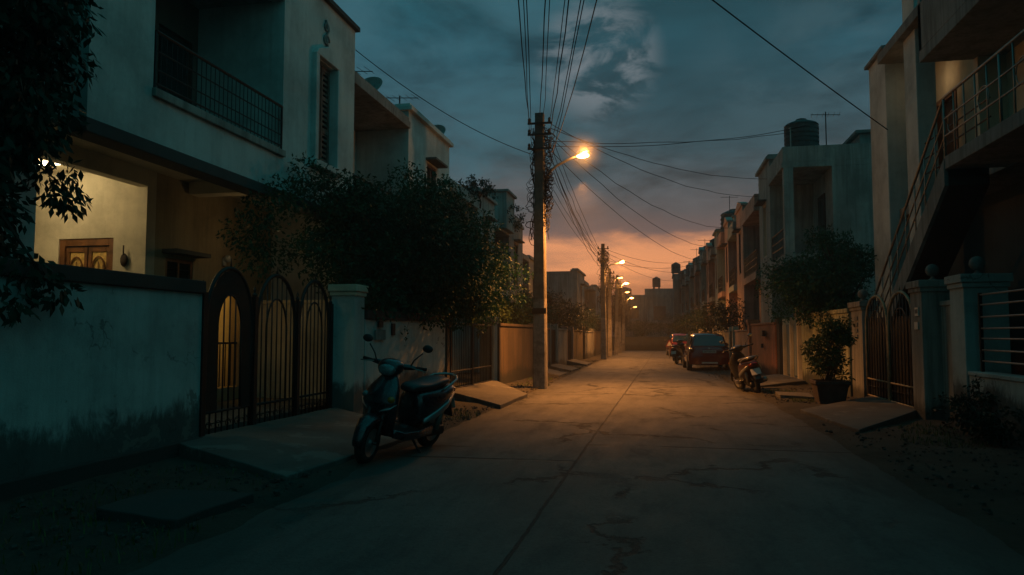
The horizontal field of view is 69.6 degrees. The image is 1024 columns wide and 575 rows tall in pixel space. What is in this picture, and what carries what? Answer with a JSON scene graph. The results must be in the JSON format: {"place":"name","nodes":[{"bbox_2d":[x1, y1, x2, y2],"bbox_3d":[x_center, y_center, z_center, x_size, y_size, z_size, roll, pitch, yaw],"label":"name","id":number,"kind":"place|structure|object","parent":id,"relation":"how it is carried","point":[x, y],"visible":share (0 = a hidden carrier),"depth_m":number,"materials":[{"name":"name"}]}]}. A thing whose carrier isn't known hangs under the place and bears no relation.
{"place":"outdoors","nodes":[
{"label":"outdoors","id":0,"kind":"place"},
{"bbox_2d":[353,71,453,309],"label":"terraced house","id":1,"kind":"structure","parent":0,"point":[386,131],"depth_m":19.99,"materials":[{"name":"white paint"}]},
{"bbox_2d":[365,77,382,89],"bbox_3d":[-3.650,-5.013,18.932,0.680,0.943,0.399,-1,-4,11],"label":"roof antenna","id":2,"kind":"object","parent":1,"relation":"on","point":[375,83],"visible":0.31,"depth_m":19.09,"materials":[{"name":"black metal"}]},
{"bbox_2d":[426,157,447,186],"bbox_3d":[-2.288,-2.619,21.820,0.450,2.230,1.200,-1,-4,11],"label":"window","id":3,"kind":"structure","parent":1,"relation":"in","point":[436,162],"depth_m":21.86,"materials":[{"name":"brown wood"}]},
{"bbox_2d":[451,372,479,386],"bbox_3d":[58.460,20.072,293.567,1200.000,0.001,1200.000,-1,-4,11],"label":"ground","id":4,"kind":"structure","parent":0,"point":[455,383],"depth_m":23.68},
{"bbox_2d":[0,0,106,327],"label":"drooping tree","id":5,"kind":"object","parent":4,"relation":"on","point":[26,131],"visible":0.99,"depth_m":6.83,"materials":[{"name":"green plant"}]},
{"bbox_2d":[0,257,205,501],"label":"compound wall","id":6,"kind":"structure","parent":4,"relation":"on","point":[107,381],"depth_m":7.21,"materials":[{"name":"white paint"}]},
{"bbox_2d":[0,0,359,434],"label":"two storey house","id":7,"kind":"structure","parent":4,"relation":"on","point":[203,117],"depth_m":12.50,"materials":[{"name":"white paint"}]},
{"bbox_2d":[59,238,113,269],"bbox_3d":[-7.023,0.441,12.168,1.040,2.500,0.100,-1,-4,11],"label":"entrance door","id":8,"kind":"structure","parent":7,"relation":"in","point":[74,252],"depth_m":12.21,"materials":[{"name":"brown wood"}]},
{"bbox_2d":[157,26,188,101],"bbox_3d":[-5.860,-3.784,12.695,0.060,1.160,0.860,-1,-4,11],"label":"balcony window","id":9,"kind":"structure","parent":7,"relation":"in","point":[164,41],"depth_m":12.67,"materials":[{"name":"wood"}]},
{"bbox_2d":[162,248,210,279],"bbox_3d":[-5.669,0.077,12.744,0.380,1.400,0.950,-1,-4,11],"label":"window","id":10,"kind":"structure","parent":7,"relation":"in","point":[176,268],"depth_m":12.76,"materials":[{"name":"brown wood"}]},
{"bbox_2d":[309,47,343,177],"bbox_3d":[-3.712,-3.507,14.513,0.360,2.497,1.230,-1,-4,11],"label":"window","id":11,"kind":"structure","parent":7,"relation":"in","point":[320,95],"depth_m":14.62,"materials":[{"name":"white paint"}]},
{"bbox_2d":[178,407,408,481],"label":"driveway ramp","id":12,"kind":"structure","parent":4,"relation":"on","point":[309,443],"depth_m":8.49,"materials":[{"name":"concrete"}]},
{"bbox_2d":[257,300,329,398],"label":"compound wall","id":13,"kind":"structure","parent":4,"relation":"on","point":[283,351],"depth_m":14.65,"materials":[{"name":"beige paint"}]},
{"bbox_2d":[215,151,533,340],"bbox_3d":[-2.204,-0.076,15.437,4.349,5.185,8.437,-1,-4,11],"label":"overhanging tree","id":14,"kind":"object","parent":4,"relation":"on","point":[424,250],"visible":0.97,"depth_m":13.81,"materials":[{"name":"green plant"}]},
{"bbox_2d":[363,310,445,413],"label":"compound wall","id":15,"kind":"structure","parent":4,"relation":"on","point":[388,341],"depth_m":14.06,"materials":[{"name":"white paint"}]},
{"bbox_2d":[445,318,452,382],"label":"gate pillar","id":16,"kind":"structure","parent":4,"relation":"on","point":[447,350],"depth_m":15.87,"materials":[{"name":"beige paint"}]},
{"bbox_2d":[479,317,499,381],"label":"gate pillar","id":17,"kind":"structure","parent":4,"relation":"on","point":[494,352],"depth_m":19.34,"materials":[{"name":"grey paint"}]},
{"bbox_2d":[453,380,527,408],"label":"driveway ramp","id":18,"kind":"structure","parent":4,"relation":"on","point":[496,394],"depth_m":15.72,"materials":[{"name":"concrete"}]},
{"bbox_2d":[450,321,491,388],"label":"driveway gate","id":19,"kind":"structure","parent":18,"relation":"on","point":[472,368],"depth_m":17.65,"materials":[{"name":"black metal"}]},
{"bbox_2d":[467,298,513,337],"bbox_3d":[-0.712,1.512,21.951,1.503,2.808,2.265,-1,-4,11],"label":"roadside shrub","id":20,"kind":"object","parent":4,"relation":"on","point":[504,317],"visible":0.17,"depth_m":21.91,"materials":[{"name":"green plant"}]},
{"bbox_2d":[494,216,524,303],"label":"terraced house","id":21,"kind":"structure","parent":4,"relation":"on","point":[515,239],"depth_m":34.80,"materials":[{"name":"grey paint"}]},
{"bbox_2d":[488,189,516,233],"bbox_3d":[-1.042,-3.347,33.009,2.200,1.700,2.000,-1,-4,11],"label":"roof room","id":22,"kind":"object","parent":21,"relation":"on","point":[505,199],"visible":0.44,"depth_m":32.02,"materials":[{"name":"grey paint"}]},
{"bbox_2d":[507,204,526,231],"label":"creeper","id":23,"kind":"object","parent":21,"relation":"on","point":[516,226],"visible":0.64,"depth_m":33.62,"materials":[{"name":"green plant"}]},
{"bbox_2d":[496,298,532,324],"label":"roadside shrub","id":24,"kind":"object","parent":4,"relation":"on","point":[523,318],"visible":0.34,"depth_m":24.77,"materials":[{"name":"green plant"}]},
{"bbox_2d":[497,323,532,383],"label":"compound wall","id":25,"kind":"structure","parent":4,"relation":"on","point":[514,352],"depth_m":21.61,"materials":[{"name":"beige paint"}]},
{"bbox_2d":[513,287,560,327],"bbox_3d":[0.692,1.658,28.777,2.390,3.381,2.884,-1,-4,11],"label":"roadside shrub","id":26,"kind":"object","parent":4,"relation":"on","point":[549,313],"visible":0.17,"depth_m":28.54,"materials":[{"name":"green plant"}]},
{"bbox_2d":[528,288,583,331],"bbox_3d":[1.767,1.804,33.262,2.821,3.658,3.070,2,-4,-23],"label":"roadside shrub","id":27,"kind":"object","parent":4,"relation":"on","point":[562,319],"visible":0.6,"depth_m":32.88,"materials":[{"name":"green plant"}]},
{"bbox_2d":[525,112,589,388],"bbox_3d":[1.194,-0.907,19.356,1.743,7.500,0.413,-1,-4,11],"label":"utility pole","id":28,"kind":"object","parent":4,"relation":"on","point":[541,196],"visible":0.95,"depth_m":19.39,"materials":[{"name":"concrete"}]},
{"bbox_2d":[355,49,531,154],"bbox_3d":[-1.426,-4.338,17.772,5.468,1.366,0.016,4,-5,-44],"label":"overhead wire","id":29,"kind":"object","parent":28,"relation":"attached to","point":[436,107],"visible":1,"depth_m":17.38,"materials":[{"name":"rubber"}]},
{"bbox_2d":[549,0,568,132],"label":"overhead wire","id":30,"kind":"object","parent":28,"relation":"attached to","point":[560,60],"visible":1,"depth_m":11.84,"materials":[{"name":"rubber"}]},
{"bbox_2d":[552,0,596,151],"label":"overhead wire","id":31,"kind":"object","parent":28,"relation":"attached to","point":[579,66],"visible":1,"depth_m":11.19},
{"bbox_2d":[556,123,816,146],"bbox_3d":[5.354,-4.479,21.485,9.449,1.717,0.030,2,-4,-24],"label":"overhead wire","id":32,"kind":"object","parent":28,"relation":"attached to","point":[669,144],"visible":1,"depth_m":20.89,"materials":[{"name":"rubber"}]},
{"bbox_2d":[558,328,566,364],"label":"compound wall","id":33,"kind":"structure","parent":4,"relation":"on","point":[562,346],"depth_m":31.61,"materials":[{"name":"grey paint"}]},
{"bbox_2d":[549,364,578,371],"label":"driveway ramp","id":34,"kind":"structure","parent":4,"relation":"on","point":[558,367],"depth_m":27.94,"materials":[{"name":"concrete"}]},
{"bbox_2d":[548,296,589,336],"bbox_3d":[2.745,2.152,37.734,2.515,3.528,3.265,-1,-4,11],"label":"roadside shrub","id":35,"kind":"object","parent":4,"relation":"on","point":[577,326],"visible":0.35,"depth_m":37.47,"materials":[{"name":"green plant"}]},
{"bbox_2d":[574,330,582,359],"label":"compound wall","id":36,"kind":"structure","parent":4,"relation":"on","point":[578,346],"depth_m":37.60,"materials":[{"name":"beige paint"}]},
{"bbox_2d":[572,307,599,330],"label":"roadside shrub","id":37,"kind":"object","parent":4,"relation":"on","point":[589,325],"visible":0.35,"depth_m":44.54,"materials":[{"name":"green plant"}]},
{"bbox_2d":[585,331,593,358],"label":"compound wall","id":38,"kind":"structure","parent":4,"relation":"on","point":[589,348],"depth_m":43.23,"materials":[{"name":"grey paint"}]},
{"bbox_2d":[584,284,600,331],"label":"terraced house","id":39,"kind":"structure","parent":4,"relation":"on","point":[591,291],"depth_m":64.95,"materials":[{"name":"grey paint"}]},
{"bbox_2d":[594,331,607,355],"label":"compound wall","id":40,"kind":"structure","parent":4,"relation":"on","point":[597,340],"depth_m":49.02,"materials":[{"name":"beige paint"}]},
{"bbox_2d":[597,244,624,359],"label":"utility pole","id":41,"kind":"object","parent":4,"relation":"on","point":[603,285],"visible":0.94,"depth_m":41.64,"materials":[{"name":"concrete"}]},
{"bbox_2d":[606,269,622,356],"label":"utility pole","id":42,"kind":"object","parent":4,"relation":"on","point":[610,311],"visible":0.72,"depth_m":46.91,"materials":[{"name":"concrete"}]},
{"bbox_2d":[612,275,628,353],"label":"utility pole","id":43,"kind":"object","parent":4,"relation":"on","point":[618,288],"visible":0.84,"depth_m":51.97,"materials":[{"name":"concrete"}]},
{"bbox_2d":[615,288,628,352],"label":"utility pole","id":44,"kind":"object","parent":4,"relation":"on","point":[619,338],"visible":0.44,"depth_m":56.79,"materials":[{"name":"concrete"}]},
{"bbox_2d":[621,293,632,350],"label":"utility pole","id":45,"kind":"object","parent":4,"relation":"on","point":[624,309],"visible":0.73,"depth_m":62.22,"materials":[{"name":"concrete"}]},
{"bbox_2d":[612,337,669,350],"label":"compound wall","id":46,"kind":"structure","parent":4,"relation":"on","point":[645,343],"depth_m":65.28,"materials":[{"name":"beige paint"}]},
{"bbox_2d":[667,314,697,333],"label":"roadside shrub","id":47,"kind":"object","parent":4,"relation":"on","point":[679,325],"visible":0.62,"depth_m":53.45,"materials":[{"name":"green plant"}]},
{"bbox_2d":[681,271,688,327],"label":"terraced house","id":48,"kind":"structure","parent":4,"relation":"on","point":[686,285],"depth_m":70.04,"materials":[{"name":"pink paint"}]},
{"bbox_2d":[686,262,693,327],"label":"terraced house","id":49,"kind":"structure","parent":4,"relation":"on","point":[691,288],"depth_m":65.13,"materials":[{"name":"grey paint"}]},
{"bbox_2d":[690,259,699,316],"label":"terraced house","id":50,"kind":"structure","parent":4,"relation":"on","point":[696,276],"depth_m":60.18,"materials":[{"name":"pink paint"}]},
{"bbox_2d":[678,305,715,336],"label":"roadside shrub","id":51,"kind":"object","parent":4,"relation":"on","point":[690,328],"visible":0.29,"depth_m":45.43,"materials":[{"name":"green plant"}]},
{"bbox_2d":[686,301,735,332],"bbox_3d":[10.712,2.386,39.676,2.702,3.307,3.704,-1,-4,11],"label":"roadside shrub","id":52,"kind":"object","parent":4,"relation":"on","point":[703,323],"visible":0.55,"depth_m":39.48,"materials":[{"name":"green plant"}]},
{"bbox_2d":[710,228,725,329],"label":"terraced house","id":53,"kind":"structure","parent":4,"relation":"on","point":[719,256],"depth_m":45.39,"materials":[{"name":"grey paint"}]},
{"bbox_2d":[701,295,749,332],"bbox_3d":[10.066,2.053,34.727,2.263,3.346,3.018,-1,-4,11],"label":"roadside shrub","id":54,"kind":"object","parent":4,"relation":"on","point":[726,324],"visible":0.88,"depth_m":34.29,"materials":[{"name":"green plant"}]},
{"bbox_2d":[720,217,737,326],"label":"terraced house","id":55,"kind":"structure","parent":4,"relation":"on","point":[730,243],"depth_m":40.45,"materials":[{"name":"beige paint"}]},
{"bbox_2d":[734,330,747,356],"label":"compound wall","id":56,"kind":"structure","parent":4,"relation":"on","point":[741,337],"depth_m":29.84,"materials":[{"name":"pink paint"}]},
{"bbox_2d":[732,194,760,329],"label":"terraced house","id":57,"kind":"structure","parent":4,"relation":"on","point":[747,231],"depth_m":34.60,"materials":[{"name":"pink paint"}]},
{"bbox_2d":[746,320,759,355],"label":"gate pillar","id":58,"kind":"structure","parent":4,"relation":"on","point":[748,322],"depth_m":28.12,"materials":[{"name":"paint"}]},
{"bbox_2d":[750,322,776,374],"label":"compound wall","id":59,"kind":"structure","parent":4,"relation":"on","point":[764,342],"depth_m":25.21,"materials":[{"name":"beige paint"}]},
{"bbox_2d":[760,374,805,386],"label":"driveway ramp","id":60,"kind":"structure","parent":4,"relation":"on","point":[774,380],"depth_m":20.23,"materials":[{"name":"concrete"}]},
{"bbox_2d":[754,143,875,322],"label":"terraced house","id":61,"kind":"structure","parent":4,"relation":"on","point":[801,188],"depth_m":24.29,"materials":[{"name":"grey paint"}]},
{"bbox_2d":[754,199,766,257],"bbox_3d":[9.756,-2.255,28.752,0.450,2.180,1.200,-1,-4,11],"label":"window","id":62,"kind":"structure","parent":61,"relation":"in","point":[759,202],"depth_m":28.98,"materials":[{"name":"beige paint"}]},
{"bbox_2d":[784,118,818,146],"bbox_3d":[10.164,-5.254,25.883,1.160,1.383,1.180,-1,-4,11],"label":"water tank","id":63,"kind":"object","parent":61,"relation":"on","point":[804,135],"visible":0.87,"depth_m":25.41,"materials":[{"name":"plastic"}]},
{"bbox_2d":[818,193,825,250],"bbox_3d":[10.694,-2.109,25.435,0.058,2.130,1.000,-1,-4,11],"label":"balcony door","id":64,"kind":"structure","parent":61,"relation":"in","point":[821,200],"depth_m":25.33,"materials":[{"name":"brown wood"}]},
{"bbox_2d":[843,129,870,143],"bbox_3d":[13.302,-4.670,26.764,2.300,1.350,3.300,-1,-4,11],"label":"roof room","id":65,"kind":"object","parent":61,"relation":"on","point":[860,136],"visible":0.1,"depth_m":25.50,"materials":[{"name":"grey paint"}]},
{"bbox_2d":[753,224,876,333],"bbox_3d":[8.318,0.620,19.740,3.572,4.312,5.614,-1,-4,11],"label":"garden tree","id":66,"kind":"object","parent":4,"relation":"on","point":[817,287],"visible":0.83,"depth_m":18.81,"materials":[{"name":"green plant"}]},
{"bbox_2d":[800,308,852,396],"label":"compound wall","id":67,"kind":"structure","parent":4,"relation":"on","point":[807,333],"depth_m":18.79,"materials":[{"name":"beige paint"}]},
{"bbox_2d":[800,396,916,432],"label":"driveway ramp","id":68,"kind":"structure","parent":4,"relation":"on","point":[862,414],"depth_m":12.18,"materials":[{"name":"concrete"}]},
{"bbox_2d":[865,285,913,407],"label":"garden gate","id":69,"kind":"structure","parent":68,"relation":"on","point":[884,376],"depth_m":13.86,"materials":[{"name":"brown metal"}]},
{"bbox_2d":[864,0,1023,396],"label":"stair house","id":70,"kind":"structure","parent":4,"relation":"on","point":[946,84],"depth_m":12.79,"materials":[{"name":"beige paint"}]},
{"bbox_2d":[712,0,887,129],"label":"overhead wire","id":71,"kind":"object","parent":70,"relation":"attached to","point":[795,62],"visible":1,"depth_m":13.42,"materials":[{"name":"rubber"}]},
{"bbox_2d":[936,89,958,168],"bbox_3d":[9.134,-2.914,15.350,0.160,2.200,1.150,-1,-4,11],"label":"landing door","id":72,"kind":"structure","parent":70,"relation":"in","point":[949,106],"depth_m":15.52,"materials":[{"name":"brown wood"}]},
{"bbox_2d":[1008,286,1023,374],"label":"front door","id":73,"kind":"structure","parent":70,"relation":"in","point":[1014,308],"depth_m":12.30,"materials":[{"name":"wood"}]},
{"bbox_2d":[939,300,954,423],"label":"compound wall","id":74,"kind":"structure","parent":4,"relation":"on","point":[946,349],"depth_m":11.61,"materials":[{"name":"grey paint"}]},
{"bbox_2d":[968,371,1023,447],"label":"compound wall","id":75,"kind":"structure","parent":4,"relation":"on","point":[1007,389],"depth_m":9.34,"materials":[{"name":"white paint"}]},
{"bbox_2d":[977,289,1023,371],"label":"pipe grille","id":76,"kind":"object","parent":75,"relation":"on","point":[981,333],"visible":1,"depth_m":9.95,"materials":[{"name":"metal"}]},
{"bbox_2d":[449,178,497,373],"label":"terraced house","id":77,"kind":"structure","parent":0,"point":[488,203],"depth_m":27.37,"materials":[{"name":"grey paint"}]},
{"bbox_2d":[456,174,497,207],"bbox_3d":[-1.267,-3.589,27.510,1.476,1.356,2.954,-1,-4,11],"label":"creeper","id":78,"kind":"object","parent":77,"relation":"on","point":[474,184],"visible":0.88,"depth_m":26.99,"materials":[{"name":"green plant"}]},
{"bbox_2d":[0,351,991,574],"bbox_3d":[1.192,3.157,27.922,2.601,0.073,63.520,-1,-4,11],"label":"dirt verge","id":79,"kind":"structure","parent":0,"point":[225,522],"depth_m":5.74,"materials":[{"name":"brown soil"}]},
{"bbox_2d":[96,489,253,528],"bbox_3d":[-2.661,1.721,5.765,0.883,0.105,0.920,-1,-4,11],"label":"paving slab","id":80,"kind":"object","parent":79,"relation":"on","point":[179,508],"depth_m":5.64,"materials":[{"name":"grey concrete"}]},
{"bbox_2d":[199,258,333,436],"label":"driveway gate","id":81,"kind":"structure","parent":79,"relation":"on","point":[232,282],"depth_m":9.98,"materials":[{"name":"black metal"}]},
{"bbox_2d":[328,284,368,413],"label":"gate pillar","id":82,"kind":"structure","parent":79,"relation":"on","point":[348,301],"depth_m":12.39,"materials":[{"name":"white paint"}]},
{"bbox_2d":[547,323,557,365],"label":"steel gate","id":83,"kind":"structure","parent":79,"relation":"on","point":[553,345],"depth_m":29.33,"materials":[{"name":"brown metal"}]},
{"bbox_2d":[561,326,573,360],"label":"steel gate","id":84,"kind":"structure","parent":79,"relation":"on","point":[570,344],"depth_m":35.09,"materials":[{"name":"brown metal"}]},
{"bbox_2d":[523,253,533,312],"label":"terraced house","id":85,"kind":"structure","parent":0,"point":[528,260],"depth_m":40.81,"materials":[{"name":"grey paint"}]},
{"bbox_2d":[546,268,588,326],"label":"terraced house","id":86,"kind":"structure","parent":0,"point":[572,283],"depth_m":52.46,"materials":[{"name":"grey paint"}]},
{"bbox_2d":[126,351,1023,574],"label":"road","id":87,"kind":"structure","parent":0,"point":[642,463],"depth_m":6.07,"materials":[{"name":"concrete"}]},
{"bbox_2d":[352,334,457,463],"bbox_3d":[-1.284,1.297,8.793,0.863,1.375,2.013,9,1,27],"label":"motor scooter","id":88,"kind":"object","parent":87,"relation":"on","point":[419,407],"visible":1,"depth_m":8.45,"materials":[{"name":"black metal"}]},
{"bbox_2d":[664,333,690,355],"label":"parked car","id":89,"kind":"object","parent":87,"relation":"on","point":[676,337],"visible":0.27,"depth_m":46.49,"materials":[{"name":"red paint"}]},
{"bbox_2d":[670,334,687,363],"bbox_3d":[8.046,2.978,35.466,0.888,1.388,2.029,-10,-7,25],"label":"motor scooter","id":90,"kind":"object","parent":87,"relation":"on","point":[677,351],"visible":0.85,"depth_m":34.91,"materials":[{"name":"black plastic"}]},
{"bbox_2d":[680,333,729,369],"bbox_3d":[7.849,2.587,29.961,1.958,1.470,3.550,-1,-4,9],"label":"parked car","id":91,"kind":"object","parent":87,"relation":"on","point":[704,349],"visible":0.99,"depth_m":28.41,"materials":[{"name":"red paint"}]},
{"bbox_2d":[333,0,901,305],"label":"sky","id":92,"kind":"structure","parent":0,"point":[670,72],"materials":[{"name":"blue"}]},
{"bbox_2d":[611,288,672,336],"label":"end house","id":93,"kind":"structure","parent":0,"point":[651,304],"depth_m":88.46,"materials":[{"name":"grey paint"}]},
{"bbox_2d":[653,306,665,319],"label":"window","id":94,"kind":"structure","parent":93,"relation":"in","point":[657,310],"depth_m":88.42,"materials":[{"name":"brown wood"}]},
{"bbox_2d":[672,274,680,333],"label":"grey block","id":95,"kind":"structure","parent":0,"point":[676,295],"depth_m":77.22,"materials":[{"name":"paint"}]},
{"bbox_2d":[678,279,684,333],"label":"terraced house","id":96,"kind":"structure","parent":0,"point":[682,289],"depth_m":74.96,"materials":[{"name":"grey paint"}]},
{"bbox_2d":[696,247,706,314],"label":"terraced house","id":97,"kind":"structure","parent":0,"point":[703,278],"depth_m":55.25,"materials":[{"name":"grey paint"}]},
{"bbox_2d":[702,243,715,319],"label":"terraced house","id":98,"kind":"structure","parent":0,"point":[710,267],"depth_m":50.30,"materials":[{"name":"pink paint"}]},
{"bbox_2d":[692,364,1023,555],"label":"dirt verge","id":99,"kind":"structure","parent":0,"point":[1006,508],"depth_m":7.90,"materials":[{"name":"brown soil"}]},
{"bbox_2d":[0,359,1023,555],"bbox_3d":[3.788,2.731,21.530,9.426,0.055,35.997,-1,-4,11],"label":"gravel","id":100,"kind":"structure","parent":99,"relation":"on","point":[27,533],"depth_m":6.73,"materials":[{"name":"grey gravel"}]},
{"bbox_2d":[728,327,738,357],"bbox_3d":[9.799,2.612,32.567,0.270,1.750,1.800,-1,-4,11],"label":"gate pillar","id":101,"kind":"structure","parent":99,"relation":"on","point":[731,337],"depth_m":32.69,"materials":[{"name":"beige paint"}]},
{"bbox_2d":[719,333,767,392],"bbox_3d":[5.799,1.897,18.281,0.888,1.388,2.029,-14,-4,2],"label":"motor scooter","id":102,"kind":"object","parent":99,"relation":"on","point":[745,371],"visible":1,"depth_m":17.78,"materials":[{"name":"red metal"}]},
{"bbox_2d":[774,317,785,373],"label":"gate pillar","id":103,"kind":"structure","parent":99,"relation":"on","point":[779,349],"depth_m":23.25,"materials":[{"name":"beige paint"}]},
{"bbox_2d":[776,317,802,379],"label":"steel gate","id":104,"kind":"structure","parent":99,"relation":"on","point":[792,343],"depth_m":21.95,"materials":[{"name":"white metal"}]},
{"bbox_2d":[775,391,813,398],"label":"paving slab","id":105,"kind":"structure","parent":99,"relation":"on","point":[783,395],"depth_m":16.00,"materials":[{"name":"concrete"}]},
{"bbox_2d":[799,314,856,403],"bbox_3d":[6.404,1.437,14.839,1.108,1.810,1.318,-1,-4,11],"label":"potted shrub","id":106,"kind":"object","parent":99,"relation":"on","point":[827,357],"visible":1,"depth_m":14.63,"materials":[{"name":"green plant"}]},
{"bbox_2d":[847,289,879,397],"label":"gate pillar","id":107,"kind":"structure","parent":99,"relation":"on","point":[857,309],"depth_m":15.77,"materials":[{"name":"grey paint"}]},
{"bbox_2d":[905,264,949,419],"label":"gate pillar","id":108,"kind":"structure","parent":99,"relation":"on","point":[927,296],"depth_m":11.90,"materials":[{"name":"grey paint"}]},
{"bbox_2d":[926,374,1023,447],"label":"bush","id":109,"kind":"object","parent":99,"relation":"on","point":[969,418],"visible":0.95,"depth_m":9.32,"materials":[{"name":"green plant"}]},
{"bbox_2d":[944,256,1012,428],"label":"gate pillar","id":110,"kind":"structure","parent":99,"relation":"on","point":[965,289],"depth_m":10.48,"materials":[{"name":"white paint"}]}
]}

